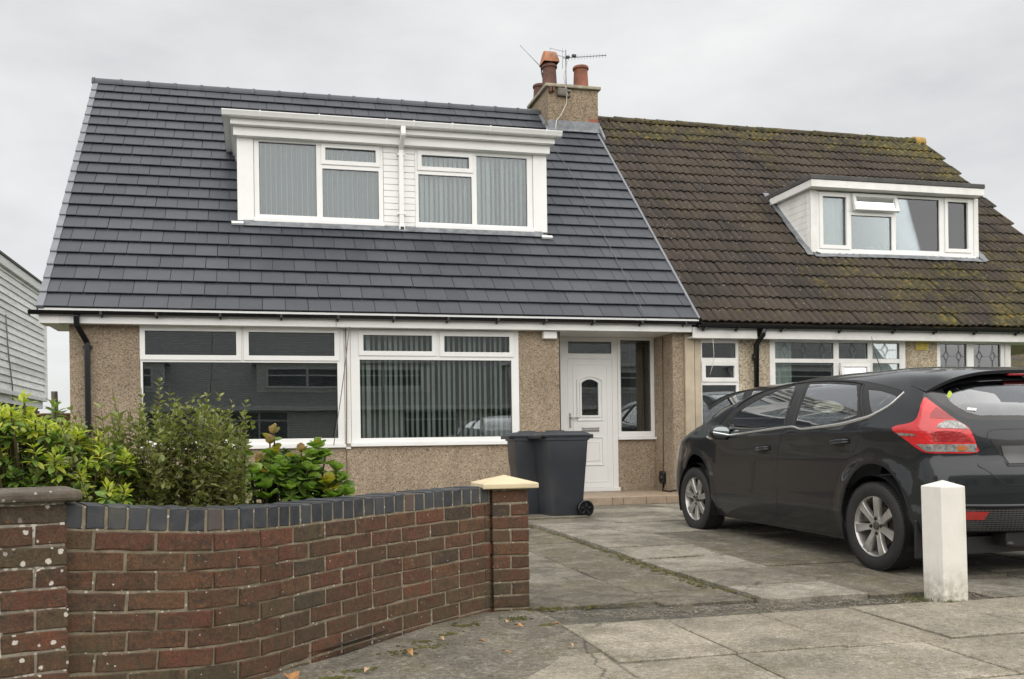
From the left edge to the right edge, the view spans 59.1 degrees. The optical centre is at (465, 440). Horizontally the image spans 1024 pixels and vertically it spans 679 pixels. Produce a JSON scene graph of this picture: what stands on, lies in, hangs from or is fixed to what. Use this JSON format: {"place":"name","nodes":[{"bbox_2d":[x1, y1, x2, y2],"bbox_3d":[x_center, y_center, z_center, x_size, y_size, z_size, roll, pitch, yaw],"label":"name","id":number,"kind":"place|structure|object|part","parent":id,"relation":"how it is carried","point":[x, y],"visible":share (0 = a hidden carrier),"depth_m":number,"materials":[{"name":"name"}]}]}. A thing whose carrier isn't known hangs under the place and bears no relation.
{"place":"outdoors","nodes":[
{"label":"outdoors","id":0,"kind":"place"},
{"bbox_2d":[310,629,388,652],"bbox_3d":[-5.459,1.005,7.023,10.500,0.025,9.050,-1,0,-13],"label":"garden bed","id":1,"kind":"object","parent":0,"point":[341,643],"visible":0.12,"depth_m":4.25,"materials":[{"name":"soil"}]},
{"bbox_2d":[0,389,140,504],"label":"evergreen shrub","id":2,"kind":"object","parent":1,"relation":"on","point":[13,471],"visible":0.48,"depth_m":3.97,"materials":[{"name":"green plant"}]},
{"bbox_2d":[24,377,259,506],"bbox_3d":[-1.496,0.325,4.186,1.022,1.238,0.765,-1,0,-23],"label":"privet shrub","id":3,"kind":"object","parent":1,"relation":"on","point":[160,482],"visible":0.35,"depth_m":4.14,"materials":[{"name":"green plant"}]},
{"bbox_2d":[223,423,355,503],"bbox_3d":[-1.014,0.422,4.946,0.859,1.033,0.835,-1,0,-13],"label":"broad leaved shrub","id":4,"kind":"object","parent":1,"relation":"on","point":[288,475],"visible":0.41,"depth_m":4.82,"materials":[{"name":"green plant"}]},
{"bbox_2d":[0,0,1023,412],"label":"sky","id":5,"kind":"structure","parent":0,"point":[949,74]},
{"bbox_2d":[325,596,1023,678],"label":"pavement","id":6,"kind":"structure","parent":0,"point":[977,639],"depth_m":4.17,"materials":[{"name":"grey concrete"}]},
{"bbox_2d":[0,486,81,678],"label":"gate pillar","id":7,"kind":"structure","parent":6,"relation":"on","point":[33,597],"depth_m":3.17,"materials":[{"name":"brick"}]},
{"bbox_2d":[262,610,639,678],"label":"footway patch","id":8,"kind":"object","parent":6,"relation":"on","point":[528,648],"visible":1,"depth_m":4.13,"materials":[{"name":"concrete"}]},
{"bbox_2d":[284,671,299,678],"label":"fallen leaf","id":9,"kind":"object","parent":8,"relation":"on","point":[294,675],"visible":1,"depth_m":3.66,"materials":[{"name":"orange plant"}]},
{"bbox_2d":[404,648,412,654],"bbox_3d":[-0.262,0.957,4.098,0.034,0.027,0.085,-1,0,-33],"label":"fallen leaf","id":10,"kind":"object","parent":8,"relation":"on","point":[410,650],"visible":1,"depth_m":4.09,"materials":[{"name":"orange plant"}]},
{"bbox_2d":[921,480,967,601],"bbox_3d":[2.812,0.607,5.299,0.175,0.747,0.169,-1,0,-13],"label":"bollard","id":11,"kind":"object","parent":6,"relation":"on","point":[944,540],"visible":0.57,"depth_m":5.23,"materials":[{"name":"white concrete"}]},
{"bbox_2d":[528,503,1023,624],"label":"driveway","id":12,"kind":"structure","parent":0,"point":[813,562],"depth_m":6.47,"materials":[{"name":"concrete"}]},
{"bbox_2d":[471,475,538,611],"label":"gate pillar","id":13,"kind":"structure","parent":12,"relation":"on","point":[510,539],"depth_m":5.15,"materials":[{"name":"red brick"}]},
{"bbox_2d":[501,431,539,513],"bbox_3d":[0.818,0.395,11.074,0.703,1.022,0.554,-1,0,-10],"label":"wheelie bin","id":14,"kind":"object","parent":12,"relation":"on","point":[521,454],"visible":0.26,"depth_m":10.83,"materials":[{"name":"grey plastic"}]},
{"bbox_2d":[527,430,593,515],"bbox_3d":[1.129,0.391,10.727,0.703,1.022,0.554,-1,0,-18],"label":"wheelie bin","id":15,"kind":"object","parent":12,"relation":"on","point":[560,456],"visible":0.97,"depth_m":10.52,"materials":[{"name":"grey plastic"}]},
{"bbox_2d":[318,526,893,678],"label":"moss","id":16,"kind":"object","parent":12,"relation":"on","point":[356,670],"visible":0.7,"depth_m":5.13,"materials":[{"name":"green plant"}]},
{"bbox_2d":[329,551,1006,676],"bbox_3d":[0.880,0.954,6.358,4.150,0.038,4.977,-1,0,-13],"label":"grit","id":17,"kind":"object","parent":12,"relation":"on","point":[840,602],"visible":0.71,"depth_m":5.18,"materials":[{"name":"grey gravel"}]},
{"bbox_2d":[499,570,963,620],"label":"grass","id":18,"kind":"structure","parent":12,"relation":"on","point":[914,599],"depth_m":5.25,"materials":[{"name":"green plant"}]},
{"bbox_2d":[702,382,883,423],"bbox_3d":[4.741,0.018,13.324,2.471,1.670,4.982,-1,0,-13],"label":"parked car","id":19,"kind":"object","parent":12,"relation":"on","point":[714,408],"visible":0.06,"depth_m":13.58,"materials":[{"name":"glass"}]},
{"bbox_3d":[3.832,-0.477,13.309,0.258,0.452,1.042,-1,0,-13],"label":"front window","id":20,"kind":"part","parent":19,"relation":"part of","materials":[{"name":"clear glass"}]},
{"bbox_2d":[675,336,1023,570],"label":"parked car","id":21,"kind":"object","parent":12,"relation":"on","point":[845,457],"visible":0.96,"depth_m":6.68,"materials":[{"name":"grey paint"}]},
{"bbox_3d":[2.509,0.274,8.127,0.099,0.755,1.361,-1,0,-12],"label":"front door","id":22,"kind":"part","parent":21,"relation":"part of","materials":[{"name":"grey paint"}]},
{"bbox_3d":[2.644,-0.275,7.981,0.230,0.400,0.930,-1,1,-13],"label":"front window","id":23,"kind":"part","parent":21,"relation":"part of","materials":[{"name":"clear glass"}]},
{"bbox_3d":[2.739,0.236,7.083,0.090,0.785,1.148,-1,0,-12],"label":"rear door","id":24,"kind":"part","parent":21,"relation":"part of","materials":[{"name":"grey paint"}]},
{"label":"rear window","id":25,"kind":"part","parent":21,"relation":"part of","materials":[{"name":"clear glass"}]},
{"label":"rear window","id":26,"kind":"part","parent":21,"relation":"part of","materials":[{"name":"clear glass"}]},
{"label":"ground","id":27,"kind":"structure","parent":0,"visible":0},
{"bbox_2d":[0,250,47,412],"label":"outbuilding","id":28,"kind":"structure","parent":27,"relation":"on","point":[23,349],"depth_m":23.89,"materials":[{"name":"plastic"}]},
{"bbox_2d":[51,391,59,443],"bbox_3d":[-6.609,0.187,14.588,0.168,1.958,0.116,-1,0,-13],"label":"timber post","id":29,"kind":"object","parent":27,"relation":"on","point":[54,394],"visible":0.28,"depth_m":14.54,"materials":[{"name":"grey wood"}]},
{"bbox_2d":[7,413,151,464],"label":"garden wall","id":30,"kind":"structure","parent":27,"relation":"on","point":[64,414],"depth_m":15.01,"materials":[{"name":"plant"}]},
{"bbox_2d":[64,486,492,678],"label":"garden wall","id":31,"kind":"structure","parent":27,"relation":"on","point":[250,591],"depth_m":3.75,"materials":[{"name":"red brick"}]},
{"bbox_2d":[27,51,701,505],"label":"house","id":32,"kind":"structure","parent":27,"relation":"on","point":[385,295],"depth_m":13.39,"materials":[{"name":"grey tile"}]},
{"bbox_2d":[139,325,345,450],"bbox_3d":[-2.977,-0.701,12.155,2.675,1.637,0.233,-1,0,-13],"label":"window","id":33,"kind":"structure","parent":32,"relation":"in","point":[240,358],"depth_m":12.25,"materials":[{"name":"white plastic"}]},
{"bbox_2d":[350,329,519,446],"bbox_3d":[-0.424,-0.741,12.753,2.440,1.623,0.248,-1,0,-13],"label":"window","id":34,"kind":"structure","parent":32,"relation":"in","point":[357,353],"depth_m":12.75,"materials":[{"name":"white plastic"}]},
{"bbox_2d":[520,45,542,74],"bbox_3d":[1.300,-7.149,17.280,0.543,0.808,0.067,-1,0,-13],"label":"rod aerial","id":35,"kind":"object","parent":32,"relation":"attached to","point":[535,61],"visible":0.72,"depth_m":17.29,"materials":[{"name":"silver metal"}]},
{"bbox_2d":[550,48,605,129],"bbox_3d":[2.141,-6.629,17.066,1.058,1.644,0.262,-1,0,-13],"label":"tv aerial","id":36,"kind":"object","parent":32,"relation":"attached to","point":[565,73],"visible":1,"depth_m":17.03,"materials":[{"name":"silver metal"}]},
{"bbox_2d":[567,359,612,487],"bbox_3d":[1.918,-0.261,13.871,0.726,1.978,0.109,-1,0,-13],"label":"door","id":37,"kind":"structure","parent":32,"relation":"in","point":[599,460],"depth_m":13.90,"materials":[{"name":"white plastic"}]},
{"bbox_2d":[617,338,656,439],"bbox_3d":[2.625,-0.805,14.205,0.643,1.585,0.420,-1,0,-13],"label":"window","id":38,"kind":"structure","parent":32,"relation":"in","point":[637,431],"depth_m":14.39,"materials":[{"name":"white plastic"}]},
{"bbox_2d":[658,338,676,491],"bbox_3d":[3.016,-0.399,13.595,0.135,2.347,0.640,-1,0,-13],"label":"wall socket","id":39,"kind":"object","parent":32,"relation":"attached to","point":[662,477],"depth_m":13.80,"materials":[{"name":"black plastic"}]},
{"bbox_2d":[582,116,1023,435],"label":"house","id":40,"kind":"structure","parent":27,"relation":"on","point":[793,255],"depth_m":15.34,"materials":[{"name":"brown tile"}]},
{"bbox_2d":[701,340,738,424],"bbox_3d":[3.851,-0.735,13.697,0.631,1.580,0.088,-1,0,-13],"label":"window","id":41,"kind":"structure","parent":40,"relation":"in","point":[734,362],"depth_m":13.67,"materials":[{"name":"white plastic"}]},
{"bbox_2d":[770,340,905,384],"bbox_3d":[5.867,-0.812,14.082,2.414,1.538,0.457,-1,0,-13],"label":"window","id":42,"kind":"structure","parent":40,"relation":"in","point":[890,355],"depth_m":14.13,"materials":[{"name":"white plastic"}]},
{"bbox_2d":[915,342,927,349],"bbox_3d":[7.312,-1.511,14.455,0.228,0.122,0.024,-1,0,-13],"label":"notice plate","id":43,"kind":"object","parent":40,"relation":"attached to","point":[921,345],"visible":1,"depth_m":14.44,"materials":[{"name":"yellow"}]},
{"bbox_2d":[937,342,1004,366],"bbox_3d":[8.226,-0.846,14.718,1.298,1.538,0.070,-1,0,-13],"label":"window","id":44,"kind":"structure","parent":40,"relation":"in","point":[949,354],"depth_m":14.69,"materials":[{"name":"white plastic"}]},
{"bbox_2d":[1011,354,1023,366],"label":"wall","id":45,"kind":"structure","parent":27,"relation":"on","point":[1017,360],"depth_m":39.77,"materials":[{"name":"beige concrete"}]}
]}

